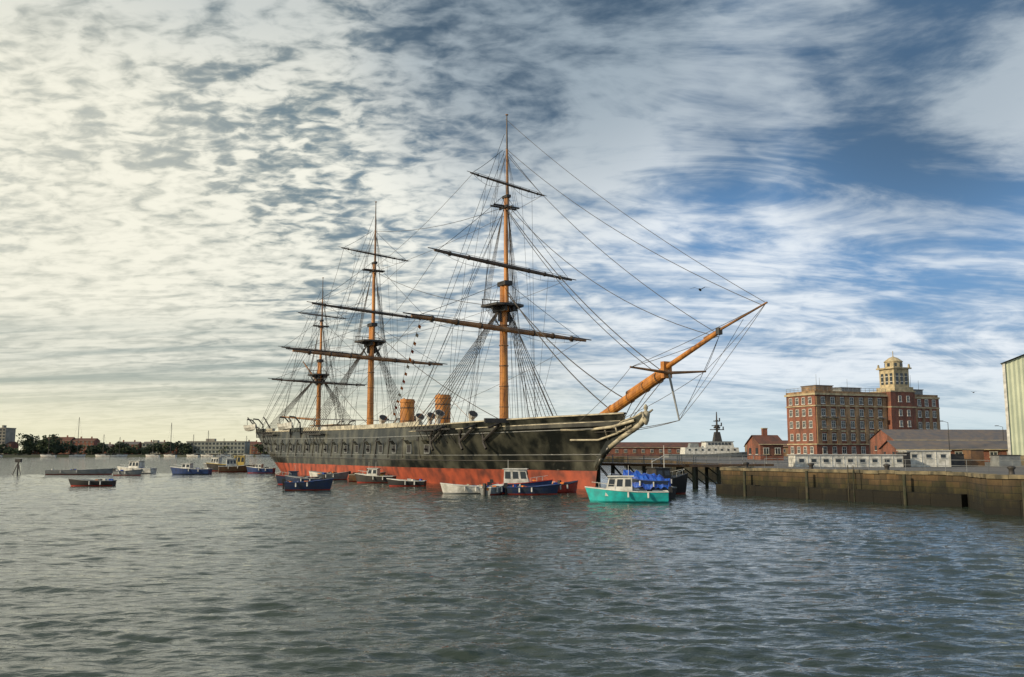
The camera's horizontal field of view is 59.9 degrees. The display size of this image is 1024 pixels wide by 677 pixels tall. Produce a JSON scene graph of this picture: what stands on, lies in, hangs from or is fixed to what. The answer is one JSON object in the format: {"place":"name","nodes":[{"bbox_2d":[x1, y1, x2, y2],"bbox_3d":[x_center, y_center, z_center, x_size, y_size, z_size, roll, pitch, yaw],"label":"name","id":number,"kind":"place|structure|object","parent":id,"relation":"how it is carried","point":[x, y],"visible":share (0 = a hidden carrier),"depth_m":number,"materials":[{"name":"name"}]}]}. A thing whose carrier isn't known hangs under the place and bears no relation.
{"place":"outdoors","nodes":[
{"label":"outdoors","id":0,"kind":"place"},
{"bbox_2d":[0,454,267,456],"bbox_3d":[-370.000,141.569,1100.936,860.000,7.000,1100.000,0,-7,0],"label":"shore ground","id":1,"kind":"structure","parent":0,"point":[87,455],"depth_m":690.03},
{"bbox_2d":[0,425,15,453],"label":"apartment block","id":2,"kind":"structure","parent":1,"relation":"on","point":[7,435],"depth_m":698.81,"materials":[{"name":"grey concrete"}]},
{"bbox_2d":[5,442,18,453],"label":"waterfront house","id":3,"kind":"structure","parent":1,"relation":"on","point":[13,445],"depth_m":699.97,"materials":[{"name":"red brick"}]},
{"bbox_2d":[48,435,74,453],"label":"waterfront house","id":4,"kind":"structure","parent":1,"relation":"on","point":[67,438],"depth_m":708.21,"materials":[{"name":"red brick"}]},
{"bbox_2d":[72,437,99,453],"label":"waterfront house","id":5,"kind":"structure","parent":1,"relation":"on","point":[87,441],"depth_m":708.83,"materials":[{"name":"red brick"}]},
{"bbox_2d":[97,442,113,453],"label":"waterfront house","id":6,"kind":"structure","parent":1,"relation":"on","point":[110,444],"depth_m":714.19,"materials":[{"name":"red brick"}]},
{"bbox_2d":[114,440,141,453],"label":"waterfront house","id":7,"kind":"structure","parent":1,"relation":"on","point":[131,444],"depth_m":721.44,"materials":[{"name":"red brick"}]},
{"bbox_2d":[0,433,267,454],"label":"distant trees","id":8,"kind":"object","parent":1,"relation":"on","point":[31,443],"visible":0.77,"depth_m":692.65,"materials":[{"name":"green plant"}]},
{"bbox_2d":[142,440,163,453],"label":"waterfront flats","id":9,"kind":"structure","parent":1,"relation":"on","point":[145,444],"depth_m":719.91,"materials":[{"name":"brown"}]},
{"bbox_2d":[160,443,180,453],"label":"waterfront house","id":10,"kind":"structure","parent":1,"relation":"on","point":[171,451],"depth_m":709.51,"materials":[{"name":"red brick"}]},
{"bbox_2d":[186,439,250,453],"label":"waterfront flats","id":11,"kind":"structure","parent":1,"relation":"on","point":[235,447],"depth_m":700.85,"materials":[{"name":"grey concrete"}]},
{"bbox_2d":[251,440,261,453],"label":"waterfront house","id":12,"kind":"structure","parent":1,"relation":"on","point":[253,451],"depth_m":726.58,"materials":[{"name":"red brick"}]},
{"bbox_2d":[0,457,1023,676],"bbox_3d":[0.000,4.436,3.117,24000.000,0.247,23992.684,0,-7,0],"label":"water","id":13,"kind":"structure","parent":0,"point":[163,571],"depth_m":27.33,"materials":[{"name":"grey liquid"}]},
{"bbox_2d":[12,459,21,473],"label":"channel marker","id":14,"kind":"object","parent":13,"relation":"in","point":[17,465],"visible":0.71,"depth_m":156.27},
{"bbox_2d":[40,438,56,456],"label":"sailing yacht","id":15,"kind":"object","parent":13,"relation":"on","point":[47,455],"visible":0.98,"depth_m":669.56,"materials":[{"name":"white paint"}]},
{"bbox_2d":[69,417,85,456],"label":"sailing yacht","id":16,"kind":"object","parent":13,"relation":"on","point":[78,455],"visible":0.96,"depth_m":676.07,"materials":[{"name":"white paint"}]},
{"bbox_2d":[45,468,116,474],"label":"work barge","id":17,"kind":"object","parent":13,"relation":"on","point":[80,472],"visible":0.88,"depth_m":155.07,"materials":[{"name":"grey paint"}]},
{"bbox_2d":[68,478,116,485],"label":"rowing boat","id":18,"kind":"object","parent":13,"relation":"on","point":[90,482],"visible":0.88,"depth_m":103.07,"materials":[{"name":"black paint"}]},
{"bbox_2d":[95,435,110,456],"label":"sailing yacht","id":19,"kind":"object","parent":13,"relation":"on","point":[102,455],"visible":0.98,"depth_m":676.88,"materials":[{"name":"white paint"}]},
{"bbox_2d":[111,440,127,456],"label":"sailing yacht","id":20,"kind":"object","parent":13,"relation":"on","point":[119,455],"visible":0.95,"depth_m":677.64,"materials":[{"name":"white paint"}]},
{"bbox_2d":[113,469,142,474],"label":"motor boat","id":21,"kind":"object","parent":13,"relation":"on","point":[129,472],"visible":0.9,"depth_m":149.69,"materials":[{"name":"grey paint"}]},
{"bbox_2d":[117,461,156,472],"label":"cabin cruiser","id":22,"kind":"object","parent":13,"relation":"on","point":[136,465],"visible":0.75,"depth_m":163.51,"materials":[{"name":"white paint"}]},
{"bbox_2d":[145,440,159,456],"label":"sailing yacht","id":23,"kind":"object","parent":13,"relation":"on","point":[151,455],"visible":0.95,"depth_m":679.12,"materials":[{"name":"white paint"}]},
{"bbox_2d":[164,423,176,456],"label":"sailing yacht","id":24,"kind":"object","parent":13,"relation":"on","point":[169,455],"visible":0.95,"depth_m":680.53,"materials":[{"name":"white paint"}]},
{"bbox_2d":[170,459,212,473],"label":"motor boat","id":25,"kind":"object","parent":13,"relation":"on","point":[186,468],"visible":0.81,"depth_m":156.59,"materials":[{"name":"blue paint"}]},
{"bbox_2d":[186,435,199,456],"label":"sailing yacht","id":26,"kind":"object","parent":13,"relation":"on","point":[193,455],"visible":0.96,"depth_m":681.37,"materials":[{"name":"white paint"}]},
{"bbox_2d":[201,431,214,456],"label":"sailing yacht","id":27,"kind":"object","parent":13,"relation":"on","point":[206,455],"visible":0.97,"depth_m":682.01,"materials":[{"name":"white paint"}]},
{"bbox_2d":[203,450,229,467],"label":"fishing boat","id":28,"kind":"object","parent":13,"relation":"on","point":[218,460],"visible":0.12,"depth_m":189.93,"materials":[{"name":"grey paint"}]},
{"bbox_2d":[216,448,231,456],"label":"sailing yacht","id":29,"kind":"object","parent":13,"relation":"on","point":[225,455],"visible":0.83,"depth_m":682.69,"materials":[{"name":"white paint"}]},
{"bbox_2d":[206,450,245,470],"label":"fishing boat","id":30,"kind":"object","parent":13,"relation":"on","point":[241,461],"visible":0.42,"depth_m":183.62,"materials":[{"name":"red paint"}]},
{"bbox_2d":[218,455,255,471],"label":"fishing boat","id":31,"kind":"object","parent":13,"relation":"on","point":[232,465],"visible":0.81,"depth_m":175.10,"materials":[{"name":"brown wood"}]},
{"bbox_2d":[240,436,253,456],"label":"sailing yacht","id":32,"kind":"object","parent":13,"relation":"on","point":[249,455],"visible":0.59,"depth_m":683.94,"materials":[{"name":"white paint"}]},
{"bbox_2d":[246,460,275,472],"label":"motor boat","id":33,"kind":"object","parent":13,"relation":"on","point":[258,468],"visible":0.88,"depth_m":165.50,"materials":[{"name":"blue paint"}]},
{"bbox_2d":[256,446,269,456],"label":"sailing yacht","id":34,"kind":"object","parent":13,"relation":"on","point":[262,455],"visible":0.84,"depth_m":684.53,"materials":[{"name":"white paint"}]},
{"bbox_2d":[276,471,311,484],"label":"motor boat","id":35,"kind":"object","parent":13,"relation":"on","point":[280,477],"visible":0.26,"depth_m":107.86,"materials":[{"name":"blue paint"}]},
{"bbox_2d":[285,475,324,480],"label":"motor boat","id":36,"kind":"object","parent":13,"relation":"on","point":[293,478],"visible":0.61,"depth_m":104.71,"materials":[{"name":"grey paint"}]},
{"bbox_2d":[282,478,333,490],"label":"motor boat","id":37,"kind":"object","parent":13,"relation":"on","point":[316,485],"visible":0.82,"depth_m":91.62,"materials":[{"name":"blue paint"}]},
{"bbox_2d":[309,471,336,476],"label":"rowing boat","id":38,"kind":"object","parent":13,"relation":"on","point":[313,473],"visible":0.27,"depth_m":132.44,"materials":[{"name":"white paint"}]},
{"bbox_2d":[317,472,348,479],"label":"rowing boat","id":39,"kind":"object","parent":13,"relation":"on","point":[340,476],"visible":0.78,"depth_m":126.09,"materials":[{"name":"grey paint"}]},
{"bbox_2d":[349,468,385,481],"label":"fishing boat","id":40,"kind":"object","parent":13,"relation":"on","point":[352,477],"visible":0.32,"depth_m":118.57,"materials":[{"name":"brown wood"}]},
{"bbox_2d":[355,468,395,482],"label":"cabin cruiser","id":41,"kind":"object","parent":13,"relation":"on","point":[372,475],"visible":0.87,"depth_m":114.01,"materials":[{"name":"white paint"}]},
{"bbox_2d":[387,478,426,485],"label":"rowing boat","id":42,"kind":"object","parent":13,"relation":"on","point":[402,482],"visible":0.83,"depth_m":102.57,"materials":[{"name":"black paint"}]},
{"bbox_2d":[440,482,490,493],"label":"dinghy","id":43,"kind":"object","parent":13,"relation":"on","point":[447,488],"visible":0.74,"depth_m":84.21,"materials":[{"name":"white paint"}]},
{"bbox_2d":[479,483,503,494],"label":"dinghy","id":44,"kind":"object","parent":13,"relation":"on","point":[494,489],"visible":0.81,"depth_m":82.25,"materials":[{"name":"grey paint"}]},
{"bbox_2d":[243,114,767,488],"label":"sailing warship","id":45,"kind":"object","parent":13,"relation":"on","point":[471,451],"visible":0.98,"depth_m":113.11,"materials":[{"name":"black wood"}]},
{"bbox_2d":[490,468,552,493],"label":"cabin cruiser","id":46,"kind":"object","parent":13,"relation":"on","point":[517,476],"visible":0.59,"depth_m":84.80,"materials":[{"name":"white paint"}]},
{"bbox_2d":[504,483,559,494],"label":"motor boat","id":47,"kind":"object","parent":13,"relation":"on","point":[550,489],"visible":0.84,"depth_m":82.47,"materials":[{"name":"blue paint"}]},
{"bbox_2d":[553,480,577,492],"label":"dinghy","id":48,"kind":"object","parent":13,"relation":"on","point":[568,487],"visible":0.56,"depth_m":86.92,"materials":[{"name":"red paint"}]},
{"bbox_2d":[585,468,672,502],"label":"cabin cruiser","id":49,"kind":"object","parent":13,"relation":"on","point":[618,489],"visible":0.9,"depth_m":70.09,"materials":[{"name":"teal paint"}]},
{"bbox_2d":[671,486,676,497],"bbox_3d":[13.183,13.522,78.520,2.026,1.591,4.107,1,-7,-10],"label":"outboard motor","id":50,"kind":"object","parent":49,"relation":"attached to","point":[673,494],"visible":0.15,"depth_m":76.64,"materials":[{"name":"black plastic"}]},
{"bbox_2d":[612,470,670,494],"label":"covered boat","id":51,"kind":"object","parent":13,"relation":"on","point":[646,481],"visible":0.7,"depth_m":75.38,"materials":[{"name":"blue paint"}]},
{"bbox_2d":[646,445,687,493],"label":"fishing boat","id":52,"kind":"object","parent":13,"relation":"on","point":[679,481],"visible":0.3,"depth_m":84.03,"materials":[{"name":"black paint"}]},
{"bbox_2d":[597,455,773,487],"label":"timber jetty","id":53,"kind":"object","parent":13,"relation":"in","point":[694,474],"visible":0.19,"depth_m":100.20,"materials":[{"name":"brown wood"}]},
{"bbox_2d":[664,412,746,457],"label":"naval patrol ship","id":54,"kind":"object","parent":13,"relation":"on","point":[716,445],"visible":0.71,"depth_m":267.76,"materials":[{"name":"grey paint"}]},
{"bbox_2d":[0,0,1023,451],"label":"sky","id":55,"kind":"structure","parent":0,"point":[179,179],"materials":[{"name":"blue"}]},
{"bbox_2d":[603,456,1023,511],"bbox_3d":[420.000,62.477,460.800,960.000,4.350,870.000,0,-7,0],"label":"quay ground","id":56,"kind":"structure","parent":0,"point":[976,490],"depth_m":74.05,"materials":[{"name":"grey concrete"}]},
{"bbox_2d":[607,442,701,455],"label":"dockyard storehouse","id":57,"kind":"structure","parent":56,"relation":"on","point":[638,448],"depth_m":323.64,"materials":[{"name":"red brick"}]},
{"bbox_2d":[745,428,785,459],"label":"brick gatehouse","id":58,"kind":"object","parent":56,"relation":"on","point":[762,446],"visible":0.98,"depth_m":167.74,"materials":[{"name":"brick"}]},
{"bbox_2d":[744,440,787,455],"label":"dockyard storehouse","id":59,"kind":"structure","parent":56,"relation":"on","point":[785,449],"depth_m":302.30,"materials":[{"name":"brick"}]},
{"bbox_2d":[784,381,887,453],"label":"block","id":60,"kind":"structure","parent":56,"relation":"on","point":[823,419],"depth_m":248.52,"materials":[{"name":"red brick"}]},
{"bbox_2d":[787,454,906,466],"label":"portable cabin","id":61,"kind":"object","parent":56,"relation":"on","point":[844,460],"visible":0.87,"depth_m":94.50,"materials":[{"name":"white metal"}]},
{"bbox_2d":[858,417,870,453],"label":"street lamp","id":62,"kind":"object","parent":56,"relation":"on","point":[869,433],"visible":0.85,"depth_m":119.28,"materials":[{"name":"grey metal"}]},
{"bbox_2d":[716,465,1023,515],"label":"quay wall","id":63,"kind":"structure","parent":56,"relation":"on","point":[1000,506],"depth_m":69.95,"materials":[{"name":"stone"}]},
{"bbox_2d":[883,464,889,469],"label":"mooring bollard","id":64,"kind":"object","parent":56,"relation":"on","point":[886,466],"visible":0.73,"depth_m":70.90,"materials":[{"name":"grey metal"}]},
{"bbox_2d":[764,458,1023,470],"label":"quay railing","id":65,"kind":"object","parent":56,"relation":"on","point":[868,464],"visible":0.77,"depth_m":77.94,"materials":[{"name":"grey metal"}]},
{"bbox_2d":[876,351,916,428],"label":"signal tower","id":66,"kind":"structure","parent":56,"relation":"on","point":[894,383],"depth_m":255.26,"materials":[{"name":"red brick"}]},
{"bbox_2d":[896,450,951,466],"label":"portable cabin","id":67,"kind":"object","parent":56,"relation":"on","point":[927,458],"visible":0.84,"depth_m":96.50,"materials":[{"name":"white metal"}]},
{"bbox_2d":[910,380,940,429],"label":"block","id":68,"kind":"structure","parent":56,"relation":"on","point":[927,412],"depth_m":258.91,"materials":[{"name":"red brick"}]},
{"bbox_2d":[868,429,1006,453],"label":"brick workshop","id":69,"kind":"structure","parent":56,"relation":"on","point":[879,438],"depth_m":218.60,"materials":[{"name":"tile"}]},
{"bbox_2d":[879,440,1007,461],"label":"brick workshop","id":70,"kind":"structure","parent":56,"relation":"on","point":[994,447],"depth_m":145.97,"materials":[{"name":"brick"}]},
{"bbox_2d":[1007,466,1015,474],"bbox_3d":[34.500,9.124,61.339,0.560,0.680,0.560,0,-7,0],"label":"mooring bollard","id":71,"kind":"object","parent":56,"relation":"on","point":[1011,470],"visible":0.91,"depth_m":61.18,"materials":[{"name":"grey metal"}]},
{"bbox_2d":[1000,354,1023,464],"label":"boathouse shed","id":72,"kind":"structure","parent":56,"relation":"on","point":[1013,376],"depth_m":107.36,"materials":[{"name":"grey paint"}]},
{"bbox_2d":[895,449,1021,466],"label":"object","id":73,"kind":"object","parent":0,"point":[973,457],"visible":0.76,"depth_m":98.31,"materials":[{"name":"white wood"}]}
]}

